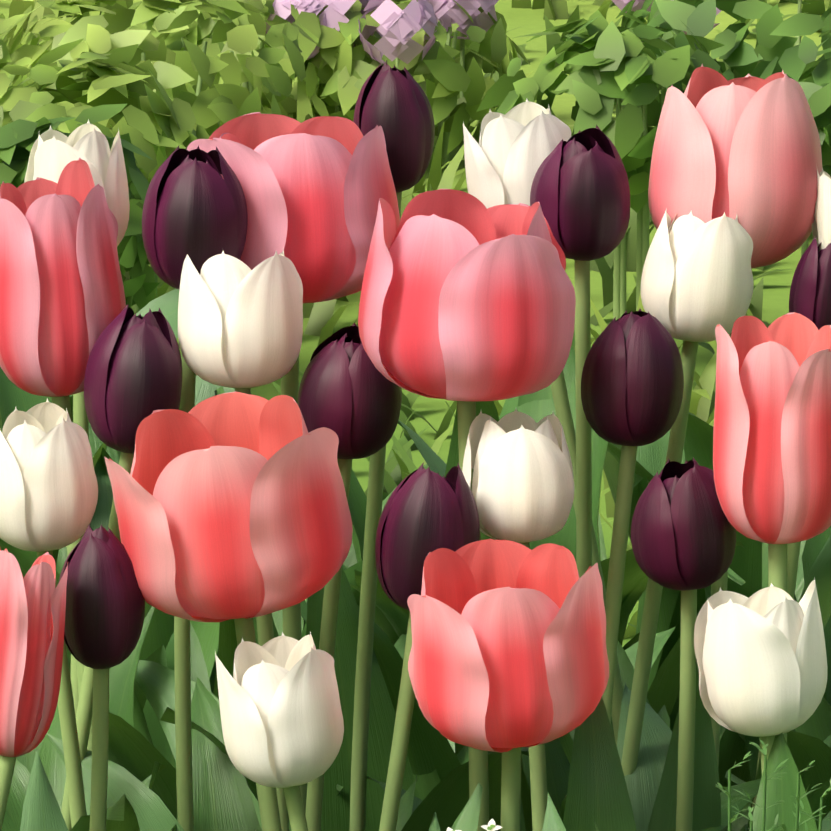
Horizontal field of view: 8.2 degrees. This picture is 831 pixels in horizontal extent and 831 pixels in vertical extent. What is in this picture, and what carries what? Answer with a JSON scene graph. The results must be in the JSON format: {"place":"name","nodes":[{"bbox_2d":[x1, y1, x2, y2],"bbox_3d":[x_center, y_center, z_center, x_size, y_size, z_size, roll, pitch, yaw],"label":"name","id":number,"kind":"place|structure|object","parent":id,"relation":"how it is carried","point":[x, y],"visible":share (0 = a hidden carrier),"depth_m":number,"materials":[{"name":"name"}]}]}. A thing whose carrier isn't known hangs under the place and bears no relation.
{"place":"outdoors","nodes":[
{"label":"outdoors","id":0,"kind":"place"},
{"bbox_2d":[0,0,830,646],"bbox_3d":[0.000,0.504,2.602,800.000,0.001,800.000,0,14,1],"label":"ground","id":1,"kind":"structure","parent":0,"point":[774,308],"depth_m":5.10,"materials":[{"name":"green plant"}]},
{"bbox_2d":[0,104,159,432],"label":"dark shrub","id":2,"kind":"object","parent":1,"relation":"on","point":[18,138],"visible":0.21,"depth_m":3.96,"materials":[{"name":"green plant"}]},
{"bbox_2d":[0,39,209,313],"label":"lime shrub","id":3,"kind":"object","parent":1,"relation":"on","point":[149,121],"visible":0.29,"depth_m":4.56,"materials":[{"name":"green plant"}]},
{"bbox_2d":[0,0,328,181],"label":"lime shrub","id":4,"kind":"object","parent":1,"relation":"on","point":[212,105],"visible":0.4,"depth_m":4.91,"materials":[{"name":"green plant"}]},
{"bbox_2d":[101,0,381,125],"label":"lime shrub","id":5,"kind":"object","parent":1,"relation":"on","point":[198,30],"visible":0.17,"depth_m":5.49,"materials":[{"name":"green plant"}]},
{"bbox_2d":[265,0,374,111],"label":"lilac flowers","id":6,"kind":"object","parent":1,"relation":"on","point":[331,15],"visible":0.29,"depth_m":5.49,"materials":[{"name":"purple plant"}]},
{"bbox_2d":[254,0,529,166],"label":"lime shrub","id":7,"kind":"object","parent":1,"relation":"on","point":[451,78],"visible":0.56,"depth_m":5.51,"materials":[{"name":"green plant"}]},
{"bbox_2d":[358,0,498,149],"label":"lilac flowers","id":8,"kind":"object","parent":1,"relation":"on","point":[397,29],"visible":0.75,"depth_m":5.47,"materials":[{"name":"purple plant"}]},
{"bbox_2d":[446,0,651,87],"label":"purple allium","id":9,"kind":"object","parent":1,"relation":"on","point":[622,4],"visible":0.12,"depth_m":5.71,"materials":[{"name":"purple plant"}]},
{"bbox_2d":[476,10,724,319],"bbox_3d":[0.154,-0.178,4.696,0.211,0.312,0.198,0,14,1],"label":"shrub","id":10,"kind":"object","parent":1,"relation":"on","point":[605,66],"visible":0.54,"depth_m":4.63,"materials":[{"name":"green plant"}]},
{"bbox_2d":[616,0,830,165],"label":"dark shrub","id":11,"kind":"object","parent":1,"relation":"on","point":[740,57],"visible":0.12,"depth_m":5.15,"materials":[{"name":"green plant"}]},
{"bbox_2d":[760,30,830,256],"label":"dark shrub","id":12,"kind":"object","parent":1,"relation":"on","point":[799,64],"visible":0.21,"depth_m":4.72,"materials":[{"name":"green plant"}]},
{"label":"bed soil","id":13,"kind":"structure","parent":0,"visible":0},
{"bbox_2d":[0,548,67,830],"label":"pink tulip","id":14,"kind":"object","parent":13,"relation":"on","point":[32,612],"visible":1,"depth_m":2.37,"materials":[{"name":"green plant"}]},
{"bbox_2d":[0,398,97,827],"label":"white tulip","id":15,"kind":"object","parent":13,"relation":"on","point":[48,492],"visible":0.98,"depth_m":2.43,"materials":[{"name":"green plant"}]},
{"bbox_2d":[0,157,125,809],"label":"pink tulip","id":16,"kind":"object","parent":13,"relation":"on","point":[62,301],"visible":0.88,"depth_m":2.48,"materials":[{"name":"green plant"}]},
{"bbox_2d":[6,119,139,830],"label":"white tulip","id":17,"kind":"object","parent":13,"relation":"on","point":[53,153],"visible":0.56,"depth_m":2.55,"materials":[{"name":"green plant"}]},
{"bbox_2d":[1,304,182,830],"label":"dark tulip","id":18,"kind":"object","parent":13,"relation":"on","point":[133,376],"visible":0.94,"depth_m":2.47,"materials":[{"name":"purple plant"}]},
{"bbox_2d":[59,524,144,830],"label":"dark tulip","id":19,"kind":"object","parent":13,"relation":"on","point":[105,610],"visible":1,"depth_m":2.40,"materials":[{"name":"purple plant"}]},
{"bbox_2d":[142,145,247,830],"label":"dark tulip","id":20,"kind":"object","parent":13,"relation":"on","point":[195,207],"visible":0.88,"depth_m":2.48,"materials":[{"name":"purple plant"}]},
{"bbox_2d":[105,392,352,830],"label":"pink tulip","id":21,"kind":"object","parent":13,"relation":"on","point":[232,505],"visible":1,"depth_m":2.39,"materials":[{"name":"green plant"}]},
{"bbox_2d":[177,250,302,830],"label":"white tulip","id":22,"kind":"object","parent":13,"relation":"on","point":[240,326],"visible":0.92,"depth_m":2.47,"materials":[{"name":"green plant"}]},
{"bbox_2d":[46,462,479,830],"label":"dark tulip","id":23,"kind":"object","parent":13,"relation":"on","point":[424,513],"visible":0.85,"depth_m":2.42,"materials":[{"name":"purple plant"}]},
{"bbox_2d":[215,632,343,830],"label":"white tulip","id":24,"kind":"object","parent":13,"relation":"on","point":[282,722],"visible":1,"depth_m":2.35,"materials":[{"name":"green plant"}]},
{"bbox_2d":[187,112,399,812],"bbox_3d":[-0.061,0.183,2.588,0.115,0.631,0.150,0,14,1],"label":"pink tulip","id":25,"kind":"object","parent":13,"relation":"on","point":[315,189],"visible":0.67,"depth_m":2.51,"materials":[{"name":"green plant"}]},
{"bbox_2d":[160,60,528,830],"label":"dark tulip","id":26,"kind":"object","parent":13,"relation":"on","point":[394,102],"visible":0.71,"depth_m":2.63,"materials":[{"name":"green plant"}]},
{"bbox_2d":[298,322,416,830],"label":"dark tulip","id":27,"kind":"object","parent":13,"relation":"on","point":[349,394],"visible":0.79,"depth_m":2.48,"materials":[{"name":"purple plant"}]},
{"bbox_2d":[0,289,830,830],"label":"tulip leaves","id":28,"kind":"object","parent":13,"relation":"on","point":[142,699],"visible":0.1,"depth_m":2.90,"materials":[{"name":"green plant"}]},
{"bbox_2d":[20,697,817,830],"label":"tulip leaves","id":29,"kind":"object","parent":13,"relation":"on","point":[597,791],"visible":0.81,"depth_m":2.40,"materials":[{"name":"green plant"}]},
{"bbox_2d":[358,189,575,830],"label":"pink tulip","id":30,"kind":"object","parent":13,"relation":"on","point":[467,301],"visible":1,"depth_m":2.42,"materials":[{"name":"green plant"}]},
{"bbox_2d":[446,818,502,830],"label":"white flowers","id":31,"kind":"object","parent":13,"relation":"on","point":[490,826],"visible":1,"depth_m":2.29,"materials":[{"name":"white plant"}]},
{"bbox_2d":[407,538,608,830],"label":"pink tulip","id":32,"kind":"object","parent":13,"relation":"on","point":[508,657],"visible":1,"depth_m":2.35,"materials":[{"name":"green plant"}]},
{"bbox_2d":[367,208,753,830],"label":"white tulip","id":33,"kind":"object","parent":13,"relation":"on","point":[697,284],"visible":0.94,"depth_m":2.50,"materials":[{"name":"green plant"}]},
{"bbox_2d":[530,124,629,740],"bbox_3d":[0.092,0.177,2.607,0.110,0.633,0.284,-8,16,-29],"label":"dark tulip","id":34,"kind":"object","parent":13,"relation":"on","point":[580,190],"visible":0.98,"depth_m":2.51,"materials":[{"name":"purple plant"}]},
{"bbox_2d":[463,99,751,830],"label":"white tulip","id":35,"kind":"object","parent":13,"relation":"on","point":[510,152],"visible":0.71,"depth_m":2.54,"materials":[{"name":"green plant"}]},
{"bbox_2d":[462,409,760,830],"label":"white tulip","id":36,"kind":"object","parent":13,"relation":"on","point":[522,488],"visible":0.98,"depth_m":2.44,"materials":[{"name":"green plant"}]},
{"bbox_2d":[581,309,683,724],"bbox_3d":[0.091,0.244,2.480,0.119,0.564,0.208,0,14,1],"label":"dark tulip","id":37,"kind":"object","parent":13,"relation":"on","point":[632,383],"visible":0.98,"depth_m":2.47,"materials":[{"name":"purple plant"}]},
{"bbox_2d":[521,236,830,830],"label":"dark tulip","id":38,"kind":"object","parent":13,"relation":"on","point":[810,294],"visible":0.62,"depth_m":2.52,"materials":[{"name":"purple plant"}]},
{"bbox_2d":[617,458,830,830],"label":"dark tulip","id":39,"kind":"object","parent":13,"relation":"on","point":[683,534],"visible":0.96,"depth_m":2.44,"materials":[{"name":"purple plant"}]},
{"bbox_2d":[647,63,830,830],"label":"pink tulip","id":40,"kind":"object","parent":13,"relation":"on","point":[746,150],"visible":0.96,"depth_m":2.51,"materials":[{"name":"pink plant"}]},
{"bbox_2d":[694,576,826,773],"bbox_3d":[0.223,0.309,2.395,0.164,0.480,0.193,-6,15,-23],"label":"white tulip","id":41,"kind":"object","parent":13,"relation":"on","point":[761,657],"visible":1,"depth_m":2.37,"materials":[{"name":"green plant"}]},
{"bbox_2d":[713,312,830,741],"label":"pink tulip","id":42,"kind":"object","parent":13,"relation":"on","point":[772,448],"visible":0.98,"depth_m":2.40,"materials":[{"name":"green plant"}]},
{"bbox_2d":[715,740,830,830],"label":"weed","id":43,"kind":"object","parent":13,"relation":"on","point":[797,798],"visible":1,"depth_m":2.30,"materials":[{"name":"green plant"}]},
{"bbox_2d":[812,168,830,250],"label":"white tulip","id":44,"kind":"object","parent":13,"relation":"on","point":[821,228],"visible":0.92,"depth_m":2.52,"materials":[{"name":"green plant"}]}
]}

